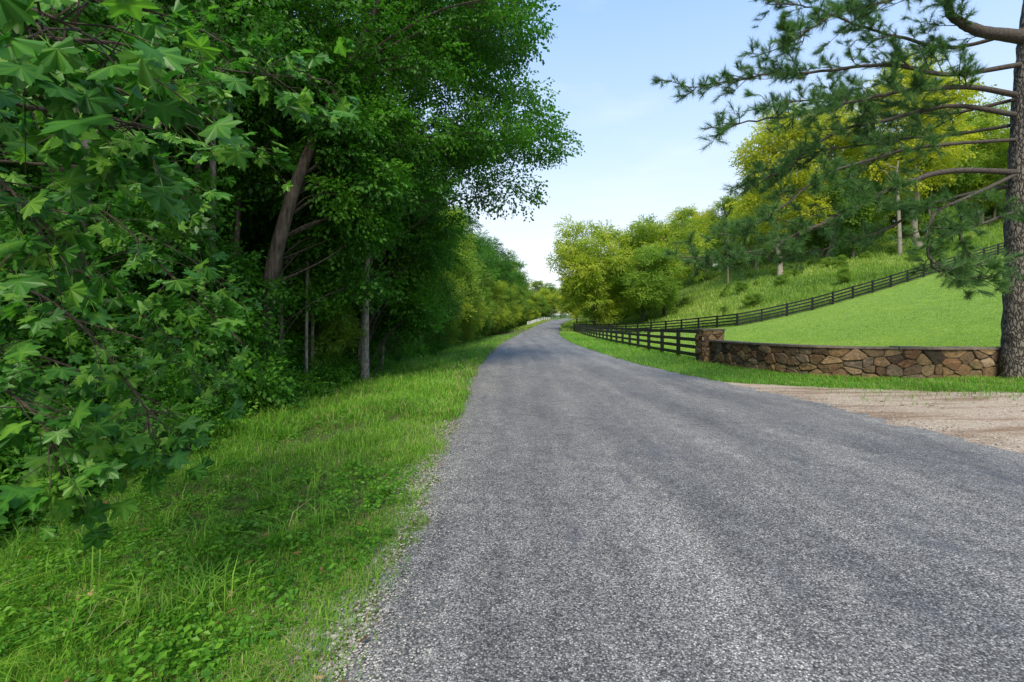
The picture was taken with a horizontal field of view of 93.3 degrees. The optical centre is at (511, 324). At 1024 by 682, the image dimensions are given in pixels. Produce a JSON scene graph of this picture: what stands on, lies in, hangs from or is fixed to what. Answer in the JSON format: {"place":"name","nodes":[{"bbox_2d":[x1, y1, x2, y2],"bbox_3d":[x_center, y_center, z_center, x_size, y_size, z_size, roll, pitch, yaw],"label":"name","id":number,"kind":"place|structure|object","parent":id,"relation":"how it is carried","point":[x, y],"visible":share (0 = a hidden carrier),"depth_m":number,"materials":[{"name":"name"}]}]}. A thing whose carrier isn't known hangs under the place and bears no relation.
{"place":"outdoors","nodes":[
{"label":"outdoors","id":0,"kind":"place"},
{"bbox_2d":[0,222,1019,681],"bbox_3d":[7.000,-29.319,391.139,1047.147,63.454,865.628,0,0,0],"label":"ground","id":1,"kind":"structure","parent":0,"point":[928,310],"depth_m":23.32,"materials":[{"name":"green plant"}]},
{"bbox_2d":[0,0,331,414],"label":"maple tree","id":2,"kind":"object","parent":1,"relation":"on","point":[98,18],"visible":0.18,"depth_m":8.44,"materials":[{"name":"green plant"}]},
{"bbox_2d":[0,0,361,552],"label":"sycamore tree","id":3,"kind":"object","parent":1,"relation":"on","point":[80,103],"visible":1,"depth_m":2.20,"materials":[{"name":"green plant"}]},
{"bbox_2d":[0,239,459,549],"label":"undergrowth shrubs","id":4,"kind":"object","parent":1,"relation":"on","point":[316,382],"visible":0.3,"depth_m":7.48,"materials":[{"name":"green plant"}]},
{"bbox_2d":[0,347,477,681],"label":"verge weeds","id":5,"kind":"object","parent":1,"relation":"on","point":[204,653],"visible":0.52,"depth_m":3.10,"materials":[{"name":"green plant"}]},
{"bbox_2d":[54,0,455,390],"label":"young trees","id":6,"kind":"object","parent":1,"relation":"on","point":[237,214],"visible":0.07,"depth_m":12.53,"materials":[{"name":"green plant"}]},
{"bbox_2d":[0,332,520,681],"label":"grass verge","id":7,"kind":"object","parent":1,"relation":"on","point":[450,390],"depth_m":3.69,"materials":[{"name":"green plant"}]},
{"bbox_2d":[0,0,541,397],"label":"forest","id":8,"kind":"object","parent":1,"relation":"on","point":[487,294],"visible":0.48,"depth_m":34.84,"materials":[{"name":"green plant"}]},
{"bbox_2d":[115,0,547,419],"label":"oak tree","id":9,"kind":"object","parent":1,"relation":"on","point":[333,183],"visible":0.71,"depth_m":12.06,"materials":[{"name":"green plant"}]},
{"bbox_2d":[254,0,585,381],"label":"hickory tree","id":10,"kind":"object","parent":1,"relation":"on","point":[417,263],"visible":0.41,"depth_m":17.62,"materials":[{"name":"green plant"}]},
{"bbox_2d":[0,385,1009,681],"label":"fallen leaves","id":11,"kind":"object","parent":1,"relation":"on","point":[296,553],"visible":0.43,"depth_m":3.06,"materials":[{"name":"brown plant"}]},
{"bbox_2d":[527,317,549,324],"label":"white wooden fence","id":12,"kind":"object","parent":1,"relation":"on","point":[538,320],"visible":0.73,"depth_m":141.95,"materials":[{"name":"paint"}]},
{"bbox_2d":[553,281,587,323],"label":"walnut tree","id":13,"kind":"object","parent":1,"relation":"on","point":[570,311],"visible":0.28,"depth_m":117.44,"materials":[{"name":"green plant"}]},
{"bbox_2d":[544,214,639,329],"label":"walnut tree","id":14,"kind":"object","parent":1,"relation":"on","point":[579,280],"visible":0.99,"depth_m":81.67,"materials":[{"name":"green plant"}]},
{"bbox_2d":[578,267,636,321],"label":"walnut tree","id":15,"kind":"object","parent":1,"relation":"on","point":[585,313],"visible":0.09,"depth_m":96.71,"materials":[{"name":"green plant"}]},
{"bbox_2d":[192,369,1023,681],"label":"gravel","id":16,"kind":"structure","parent":1,"relation":"on","point":[364,613],"depth_m":2.79,"materials":[{"name":"grey gravel"}]},
{"bbox_2d":[574,324,695,356],"bbox_3d":[9.160,0.774,52.411,0.683,1.937,63.822,0,0,3],"label":"black wooden fence","id":17,"kind":"object","parent":1,"relation":"on","point":[677,344],"visible":0.86,"depth_m":28.33,"materials":[{"name":"paint"}]},
{"bbox_2d":[606,241,687,322],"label":"walnut tree","id":18,"kind":"object","parent":1,"relation":"on","point":[659,293],"visible":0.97,"depth_m":78.76,"materials":[{"name":"green plant"}]},
{"bbox_2d":[619,214,689,309],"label":"walnut tree","id":19,"kind":"object","parent":1,"relation":"on","point":[678,287],"visible":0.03,"depth_m":96.77,"materials":[{"name":"green plant"}]},
{"bbox_2d":[621,208,717,315],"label":"walnut tree","id":20,"kind":"object","parent":1,"relation":"on","point":[651,234],"visible":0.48,"depth_m":84.30,"materials":[{"name":"green plant"}]},
{"bbox_2d":[694,329,725,362],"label":"stone pillar","id":21,"kind":"structure","parent":1,"relation":"on","point":[703,337],"depth_m":19.54,"materials":[{"name":"brown stone"}]},
{"bbox_2d":[726,238,733,283],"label":"utility pole","id":22,"kind":"object","parent":1,"relation":"on","point":[727,265],"visible":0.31,"depth_m":93.90,"materials":[{"name":"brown wood"}]},
{"bbox_2d":[499,217,1003,332],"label":"meadow grass","id":23,"kind":"structure","parent":1,"relation":"on","point":[819,286],"depth_m":72.64,"materials":[{"name":"green plant"}]},
{"bbox_2d":[506,94,1010,322],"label":"distant forest","id":24,"kind":"object","parent":1,"relation":"on","point":[991,155],"visible":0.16,"depth_m":96.34,"materials":[{"name":"green plant"}]},
{"bbox_2d":[725,103,836,278],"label":"tulip poplar tree","id":25,"kind":"object","parent":1,"relation":"on","point":[767,150],"visible":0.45,"depth_m":81.12,"materials":[{"name":"green plant"}]},
{"bbox_2d":[574,242,1003,332],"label":"black wooden fence","id":26,"kind":"object","parent":1,"relation":"on","point":[812,301],"visible":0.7,"depth_m":51.91,"materials":[{"name":"paint"}]},
{"bbox_2d":[558,332,1023,406],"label":"grass roadside","id":27,"kind":"object","parent":1,"relation":"on","point":[894,383],"depth_m":13.14,"materials":[{"name":"green plant"}]},
{"bbox_2d":[791,103,874,257],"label":"tulip poplar tree","id":28,"kind":"object","parent":1,"relation":"on","point":[854,152],"visible":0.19,"depth_m":88.37,"materials":[{"name":"green plant"}]},
{"bbox_2d":[649,0,1023,378],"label":"pine tree","id":29,"kind":"object","parent":1,"relation":"on","point":[1010,288],"visible":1,"depth_m":12.38,"materials":[{"name":"green plant"}]},
{"bbox_2d":[709,342,999,378],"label":"stone wall","id":30,"kind":"structure","parent":1,"relation":"on","point":[916,363],"depth_m":13.58,"materials":[{"name":"brown stone"}]},
{"bbox_2d":[709,340,999,349],"bbox_3d":[10.004,0.637,15.349,3.184,0.070,8.773,0,0,-43],"label":"capping","id":31,"kind":"object","parent":30,"relation":"on","point":[889,347],"visible":0.96,"depth_m":13.57,"materials":[{"name":"stone"}]},
{"bbox_2d":[882,160,905,255],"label":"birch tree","id":32,"kind":"object","parent":1,"relation":"on","point":[899,242],"visible":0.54,"depth_m":75.86,"materials":[{"name":"grey plant"}]},
{"bbox_2d":[846,46,996,246],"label":"tulip poplar tree","id":33,"kind":"object","parent":1,"relation":"on","point":[964,95],"visible":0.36,"depth_m":75.67,"materials":[{"name":"green plant"}]},
{"bbox_2d":[31,0,1022,314],"label":"sky","id":34,"kind":"structure","parent":0,"point":[641,156],"materials":[{"name":"blue"}]},
{"bbox_2d":[340,318,1023,681],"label":"asphalt road","id":35,"kind":"structure","parent":0,"point":[641,523],"depth_m":3.38,"materials":[{"name":"grey asphalt"}]},
{"bbox_2d":[562,254,1002,359],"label":"lawn","id":36,"kind":"structure","parent":0,"point":[871,335],"depth_m":32.48,"materials":[{"name":"green plant"}]},
{"bbox_2d":[725,382,1023,453],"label":"gravel driveway","id":37,"kind":"structure","parent":0,"point":[1001,422],"depth_m":8.82,"materials":[{"name":"beige gravel"}]}
]}

